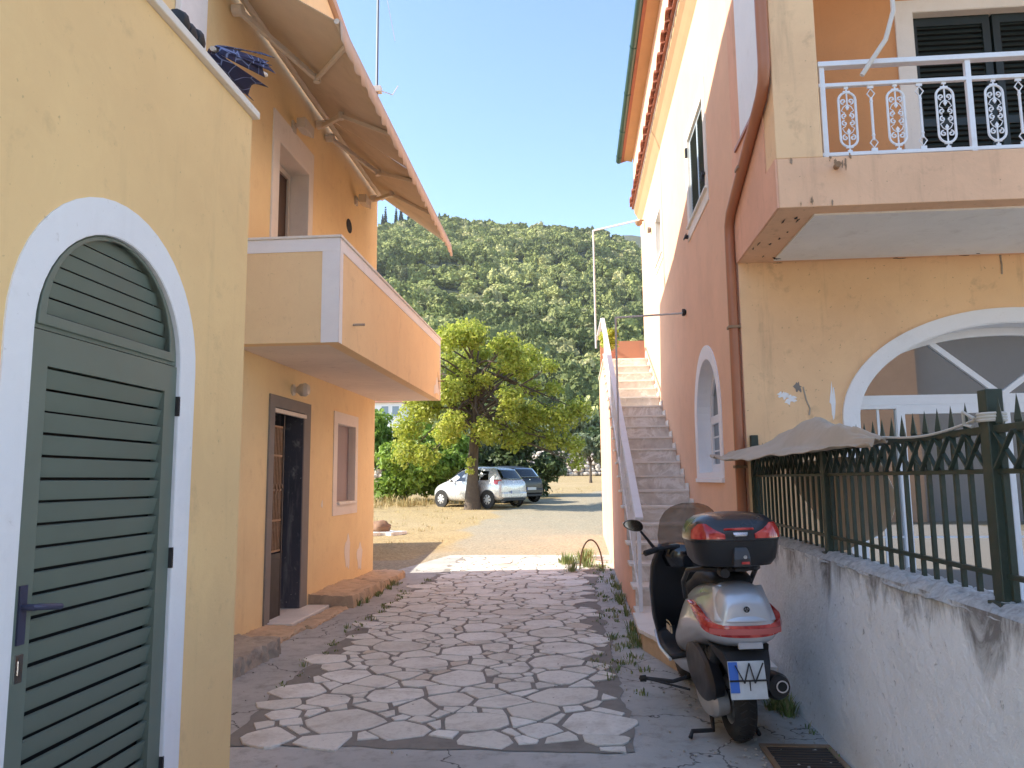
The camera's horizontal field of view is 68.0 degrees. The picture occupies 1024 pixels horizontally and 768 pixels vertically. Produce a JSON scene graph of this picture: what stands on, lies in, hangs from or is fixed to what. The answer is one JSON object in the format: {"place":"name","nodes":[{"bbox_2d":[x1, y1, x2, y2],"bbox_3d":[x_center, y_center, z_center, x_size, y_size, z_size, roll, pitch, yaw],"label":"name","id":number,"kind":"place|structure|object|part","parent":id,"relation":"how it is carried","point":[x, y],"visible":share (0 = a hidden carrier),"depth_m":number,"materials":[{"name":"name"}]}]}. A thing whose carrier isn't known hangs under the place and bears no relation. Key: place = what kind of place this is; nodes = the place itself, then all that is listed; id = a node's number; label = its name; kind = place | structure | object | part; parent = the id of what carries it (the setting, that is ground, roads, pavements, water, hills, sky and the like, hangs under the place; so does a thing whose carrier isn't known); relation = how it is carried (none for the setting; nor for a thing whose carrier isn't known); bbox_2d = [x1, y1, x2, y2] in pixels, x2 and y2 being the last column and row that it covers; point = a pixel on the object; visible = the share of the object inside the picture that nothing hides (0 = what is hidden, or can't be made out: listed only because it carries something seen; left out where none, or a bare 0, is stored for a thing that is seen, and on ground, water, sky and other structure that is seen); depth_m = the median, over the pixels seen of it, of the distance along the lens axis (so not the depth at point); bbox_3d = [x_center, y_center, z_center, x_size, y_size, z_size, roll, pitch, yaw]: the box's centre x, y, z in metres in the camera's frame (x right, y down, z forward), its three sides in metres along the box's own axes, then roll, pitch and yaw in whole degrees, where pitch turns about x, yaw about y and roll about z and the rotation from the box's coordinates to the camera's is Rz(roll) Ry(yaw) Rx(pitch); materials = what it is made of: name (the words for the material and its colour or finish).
{"place":"outdoors","nodes":[
{"label":"outdoors","id":0,"kind":"place"},
{"bbox_2d":[230,556,637,753],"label":"stone paving","id":1,"kind":"structure","parent":0,"point":[598,728],"depth_m":6.30,"materials":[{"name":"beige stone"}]},
{"bbox_2d":[336,0,640,237],"label":"sky","id":2,"kind":"structure","parent":0,"point":[502,111],"materials":[{"name":"blue"}]},
{"bbox_2d":[373,471,608,569],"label":"ground","id":3,"kind":"structure","parent":0,"point":[560,521],"depth_m":20.98,"materials":[{"name":"beige soil"}]},
{"bbox_2d":[0,0,259,767],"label":"terrace house","id":4,"kind":"structure","parent":3,"relation":"on","point":[125,141],"depth_m":3.07,"materials":[{"name":"paint"}]},
{"bbox_2d":[3,235,179,767],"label":"door","id":5,"kind":"structure","parent":4,"relation":"in","point":[95,556],"depth_m":2.93,"materials":[{"name":"grey paint"}]},
{"bbox_2d":[171,9,205,47],"bbox_3d":[-1.594,-1.715,3.708,0.120,0.132,0.255,-1,-7,5],"label":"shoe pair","id":6,"kind":"object","parent":4,"relation":"on","point":[183,18],"visible":0.25,"depth_m":3.65,"materials":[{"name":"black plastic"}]},
{"bbox_2d":[207,45,275,100],"bbox_3d":[-1.553,-1.842,4.319,0.307,0.323,0.668,-1,-7,5],"label":"folded parasol","id":7,"kind":"object","parent":4,"relation":"on","point":[242,80],"visible":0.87,"depth_m":4.21,"materials":[{"name":"blue fabric"}]},
{"bbox_2d":[163,0,443,680],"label":"house","id":8,"kind":"structure","parent":3,"relation":"on","point":[342,328],"depth_m":9.13,"materials":[{"name":"paint"}]},
{"bbox_2d":[269,414,284,619],"bbox_3d":[-2.911,1.541,9.045,0.419,2.430,0.915,-1,-7,5],"label":"entrance door","id":9,"kind":"structure","parent":8,"relation":"in","point":[279,444],"depth_m":8.86,"materials":[{"name":"paint"}]},
{"bbox_2d":[278,165,290,236],"bbox_3d":[-2.976,-1.562,9.378,0.080,2.510,0.970,-1,-7,5],"label":"balcony door","id":10,"kind":"structure","parent":8,"relation":"in","point":[284,178],"depth_m":9.83,"materials":[{"name":"beige metal"}]},
{"bbox_2d":[291,383,309,396],"bbox_3d":[-2.581,0.072,9.295,0.215,0.170,0.170,-1,-7,5],"label":"wall lamp","id":11,"kind":"object","parent":8,"relation":"attached to","point":[303,389],"visible":1,"depth_m":9.24,"materials":[{"name":"beige metal"}]},
{"bbox_2d":[291,117,313,137],"bbox_3d":[-2.630,-3.206,9.479,0.220,0.165,0.312,-1,-7,5],"label":"floodlight","id":12,"kind":"object","parent":8,"relation":"attached to","point":[303,125],"visible":1,"depth_m":9.43,"materials":[{"name":"beige metal"}]},
{"bbox_2d":[231,0,415,184],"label":"awning","id":13,"kind":"object","parent":8,"relation":"attached to","point":[315,50],"visible":1,"depth_m":8.32,"materials":[{"name":"beige fabric"}]},
{"bbox_2d":[337,425,356,504],"bbox_3d":[-2.642,1.214,11.423,0.395,1.170,0.920,-1,-7,5],"label":"window","id":14,"kind":"structure","parent":8,"relation":"in","point":[343,432],"depth_m":11.55,"materials":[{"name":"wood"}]},
{"bbox_2d":[354,194,370,208],"bbox_3d":[-2.402,-2.930,12.155,0.220,0.165,0.312,-1,-7,5],"label":"floodlight","id":15,"kind":"object","parent":8,"relation":"attached to","point":[364,200],"visible":1,"depth_m":12.11,"materials":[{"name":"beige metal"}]},
{"bbox_2d":[373,0,397,94],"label":"roof antenna","id":16,"kind":"object","parent":8,"relation":"attached to","point":[378,88],"visible":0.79,"depth_m":13.16,"materials":[{"name":"beige metal"}]},
{"bbox_2d":[325,120,452,255],"bbox_3d":[-1.840,-2.967,11.874,1.349,1.193,3.070,-1,-7,5],"label":"awning","id":17,"kind":"object","parent":8,"relation":"attached to","point":[388,178],"visible":0.96,"depth_m":11.35,"materials":[{"name":"beige fabric"}]},
{"bbox_2d":[373,530,406,535],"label":"stone slab","id":18,"kind":"structure","parent":3,"relation":"on","point":[388,533],"depth_m":19.41,"materials":[{"name":"stone"}]},
{"bbox_2d":[373,520,390,531],"bbox_3d":[-3.426,3.712,19.739,0.592,0.352,0.496,-1,-7,5],"label":"boulder","id":19,"kind":"object","parent":18,"relation":"on","point":[381,526],"visible":0.74,"depth_m":19.60,"materials":[{"name":"stone"}]},
{"bbox_2d":[374,401,417,470],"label":"white house","id":20,"kind":"structure","parent":3,"relation":"on","point":[389,407],"depth_m":77.59,"materials":[{"name":"paint"}]},
{"bbox_2d":[381,405,388,417],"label":"window","id":21,"kind":"structure","parent":20,"relation":"in","point":[386,408],"depth_m":77.58,"materials":[{"name":"white paint"}]},
{"bbox_2d":[392,405,399,416],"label":"window","id":22,"kind":"structure","parent":20,"relation":"in","point":[395,408],"depth_m":77.48,"materials":[{"name":"white paint"}]},
{"bbox_2d":[374,408,469,501],"bbox_3d":[-5.150,3.177,33.632,7.077,4.610,4.309,-1,-7,5],"label":"leafy bush","id":23,"kind":"object","parent":3,"relation":"on","point":[396,479],"visible":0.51,"depth_m":32.84,"materials":[{"name":"green plant"}]},
{"bbox_2d":[435,467,526,508],"bbox_3d":[-1.291,4.018,29.617,3.795,1.567,2.000,-7,-9,40],"label":"parked car","id":24,"kind":"object","parent":3,"relation":"on","point":[496,484],"visible":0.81,"depth_m":28.58,"materials":[{"name":"silver metal"}]},
{"bbox_3d":[-0.090,3.413,28.642,0.365,0.383,1.203,-7,-9,40],"label":"rear window","id":25,"kind":"part","parent":24,"relation":"part of","materials":[{"name":"black glass"}]},
{"bbox_2d":[374,451,601,477],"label":"rubble wall","id":26,"kind":"structure","parent":3,"relation":"on","point":[596,468],"depth_m":59.46,"materials":[{"name":"stone"}]},
{"bbox_2d":[390,317,596,509],"bbox_3d":[-0.980,1.117,28.926,6.940,7.413,5.442,3,-8,-27],"label":"broadleaf tree","id":27,"kind":"object","parent":3,"relation":"on","point":[473,390],"visible":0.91,"depth_m":28.08,"materials":[{"name":"green plant"}]},
{"bbox_2d":[480,422,515,451],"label":"olive tree","id":28,"kind":"object","parent":3,"relation":"on","point":[485,446],"visible":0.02,"depth_m":71.05,"materials":[{"name":"green plant"}]},
{"bbox_2d":[463,466,542,503],"bbox_3d":[-0.549,4.273,32.348,2.022,1.537,3.963,6,-10,-43],"label":"parked car","id":29,"kind":"object","parent":3,"relation":"on","point":[530,477],"visible":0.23,"depth_m":31.17,"materials":[{"name":"black paint"}]},
{"bbox_3d":[0.586,3.655,31.201,1.217,0.376,0.378,6,-10,-43],"label":"rear window","id":30,"kind":"part","parent":29,"relation":"part of","materials":[{"name":"black glass"}]},
{"bbox_2d":[462,423,569,496],"bbox_3d":[-0.698,3.796,36.667,7.019,4.169,3.680,-1,-7,5],"label":"dark bush","id":31,"kind":"object","parent":3,"relation":"on","point":[546,466],"visible":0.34,"depth_m":35.77,"materials":[{"name":"green plant"}]},
{"bbox_2d":[533,424,568,453],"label":"olive tree","id":32,"kind":"object","parent":3,"relation":"on","point":[536,449],"visible":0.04,"depth_m":68.10,"materials":[{"name":"green plant"}]},
{"bbox_2d":[566,414,593,433],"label":"olive tree","id":33,"kind":"object","parent":3,"relation":"on","point":[581,426],"visible":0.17,"depth_m":77.72,"materials":[{"name":"green plant"}]},
{"bbox_2d":[570,432,600,482],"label":"tree","id":34,"kind":"object","parent":3,"relation":"on","point":[594,446],"visible":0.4,"depth_m":48.89,"materials":[{"name":"green plant"}]},
{"bbox_2d":[584,426,600,443],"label":"olive tree","id":35,"kind":"object","parent":3,"relation":"on","point":[594,432],"visible":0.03,"depth_m":65.13,"materials":[{"name":"green plant"}]},
{"bbox_2d":[592,414,599,427],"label":"olive tree","id":36,"kind":"object","parent":3,"relation":"on","point":[596,420],"visible":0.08,"depth_m":90.93,"materials":[{"name":"green plant"}]},
{"bbox_2d":[597,318,777,671],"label":"staircase","id":37,"kind":"structure","parent":3,"relation":"on","point":[643,482],"depth_m":11.41,"materials":[{"name":"paint"}]},
{"bbox_2d":[598,327,618,358],"bbox_3d":[2.150,-0.868,16.837,0.495,0.817,0.459,-1,-7,5],"label":"potted plant","id":38,"kind":"object","parent":37,"relation":"on","point":[611,334],"visible":0.52,"depth_m":16.79,"materials":[{"name":"yellow plant"}]},
{"bbox_2d":[616,0,1023,599],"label":"balcony porch house","id":39,"kind":"structure","parent":3,"relation":"on","point":[829,233],"depth_m":7.01,"materials":[{"name":"paint"}]},
{"bbox_2d":[592,219,639,347],"bbox_3d":[2.409,-2.289,17.283,1.343,2.832,0.044,-7,-10,42],"label":"pipe frame","id":40,"kind":"object","parent":39,"relation":"attached to","point":[594,271],"visible":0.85,"depth_m":17.66,"materials":[{"name":"white metal"}]},
{"bbox_2d":[635,219,643,225],"bbox_3d":[2.732,-3.461,16.284,0.190,0.140,0.160,-1,-7,5],"label":"wall spotlight","id":41,"kind":"object","parent":39,"relation":"attached to","point":[638,223],"depth_m":16.24,"materials":[{"name":"paint"}]},
{"bbox_2d":[614,312,681,456],"bbox_3d":[1.923,-0.002,10.426,0.975,1.984,0.028,-1,-7,5],"label":"pipe frame","id":42,"kind":"object","parent":39,"relation":"attached to","point":[616,356],"visible":1,"depth_m":10.50,"materials":[{"name":"metal"}]},
{"bbox_2d":[654,250,661,268],"bbox_3d":[2.668,-2.226,13.570,0.140,0.030,1.070,-1,-7,5],"label":"window","id":43,"kind":"structure","parent":39,"relation":"in","point":[658,258],"depth_m":13.53,"materials":[{"name":"white paint"}]},
{"bbox_2d":[683,105,706,239],"bbox_3d":[2.308,-2.651,9.472,0.162,1.272,1.600,-1,-7,5],"label":"window","id":44,"kind":"structure","parent":39,"relation":"in","point":[697,173],"depth_m":9.48,"materials":[{"name":"black glass"}]},
{"bbox_2d":[696,373,724,482],"bbox_3d":[2.502,0.430,8.936,0.450,1.440,1.800,-1,-7,5],"label":"side window","id":45,"kind":"structure","parent":39,"relation":"in","point":[715,446],"depth_m":9.40,"materials":[{"name":"white paint"}]},
{"bbox_2d":[789,455,894,550],"bbox_3d":[2.235,0.841,5.317,0.204,0.639,1.901,-1,-7,5],"label":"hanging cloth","id":46,"kind":"object","parent":39,"relation":"hanging from","point":[882,501],"visible":0.3,"depth_m":4.86,"materials":[{"name":"fabric"}]},
{"bbox_2d":[860,0,895,76],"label":"awning crank","id":47,"kind":"object","parent":39,"relation":"attached to","point":[881,44],"visible":1,"depth_m":5.71,"materials":[{"name":"beige metal"}]},
{"bbox_2d":[860,327,1023,599],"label":"porch window","id":48,"kind":"structure","parent":39,"relation":"in","point":[943,372],"depth_m":7.01,"materials":[{"name":"grey glass"}]},
{"bbox_2d":[747,534,1023,767],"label":"boundary wall","id":49,"kind":"structure","parent":3,"relation":"on","point":[878,664],"depth_m":3.62,"materials":[{"name":"paint"}]},
{"bbox_2d":[749,389,1023,607],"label":"iron fence","id":50,"kind":"object","parent":49,"relation":"on","point":[994,440],"visible":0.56,"depth_m":3.55,"materials":[{"name":"green metal"}]},
{"bbox_2d":[710,417,887,460],"bbox_3d":[2.018,0.436,5.626,0.721,0.273,3.695,-1,-7,5],"label":"canvas cloth","id":51,"kind":"object","parent":50,"relation":"on","point":[816,434],"visible":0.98,"depth_m":4.75,"materials":[{"name":"beige fabric"}]},
{"bbox_2d":[882,411,1007,438],"bbox_3d":[1.879,0.193,3.388,0.128,0.083,1.036,-1,-7,5],"label":"rope","id":52,"kind":"object","parent":50,"relation":"attached to","point":[985,417],"visible":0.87,"depth_m":3.00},
{"bbox_2d":[379,241,626,354],"bbox_3d":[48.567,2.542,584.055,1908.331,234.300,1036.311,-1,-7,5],"label":"hillside","id":53,"kind":"structure","parent":0,"point":[456,290],"depth_m":368.38,"materials":[{"name":"green plant"}]},
{"bbox_2d":[383,207,387,222],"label":"cypress","id":54,"kind":"object","parent":53,"relation":"on","point":[385,216],"visible":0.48,"depth_m":545.43,"materials":[{"name":"green plant"}]},
{"bbox_2d":[394,208,397,222],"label":"cypress","id":55,"kind":"object","parent":53,"relation":"on","point":[395,217],"visible":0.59,"depth_m":546.60,"materials":[{"name":"green plant"}]},
{"bbox_2d":[399,211,403,220],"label":"cypress","id":56,"kind":"object","parent":53,"relation":"on","point":[401,216],"visible":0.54,"depth_m":547.00,"materials":[{"name":"green plant"}]},
{"bbox_2d":[377,213,643,428],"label":"hill woods","id":57,"kind":"object","parent":53,"relation":"on","point":[550,321],"visible":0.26,"depth_m":353.41,"materials":[{"name":"green plant"}]},
{"bbox_2d":[229,555,851,767],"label":"lane concrete","id":58,"kind":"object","parent":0,"point":[655,741],"visible":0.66,"depth_m":4.89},
{"bbox_2d":[231,577,839,767],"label":"grit","id":59,"kind":"object","parent":58,"relation":"on","point":[745,749],"visible":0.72,"depth_m":4.88,"materials":[{"name":"grey gravel"}]},
{"bbox_2d":[275,488,848,767],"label":"weeds","id":60,"kind":"object","parent":58,"relation":"on","point":[785,705],"visible":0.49,"depth_m":9.80,"materials":[{"name":"green plant"}]},
{"bbox_2d":[579,539,603,568],"bbox_3d":[1.392,3.000,13.361,0.428,0.534,0.028,-1,-7,5],"label":"hoop","id":61,"kind":"object","parent":58,"relation":"on","point":[594,541],"visible":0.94,"depth_m":13.36,"materials":[{"name":"paint"}]},
{"bbox_2d":[623,511,789,741],"bbox_3d":[1.371,1.568,5.417,0.979,1.402,2.193,-2,-7,0],"label":"motor scooter","id":62,"kind":"object","parent":58,"relation":"on","point":[717,619],"visible":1,"depth_m":4.51,"materials":[{"name":"metal"}]},
{"bbox_2d":[759,743,850,767],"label":"drain grate","id":63,"kind":"object","parent":58,"relation":"on","point":[802,755],"visible":1,"depth_m":4.34,"materials":[{"name":"metal"}]},
{"bbox_2d":[620,235,640,247],"bbox_3d":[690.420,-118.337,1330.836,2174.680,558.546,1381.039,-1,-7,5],"label":"ridge","id":64,"kind":"structure","parent":0,"point":[629,238],"depth_m":1734.28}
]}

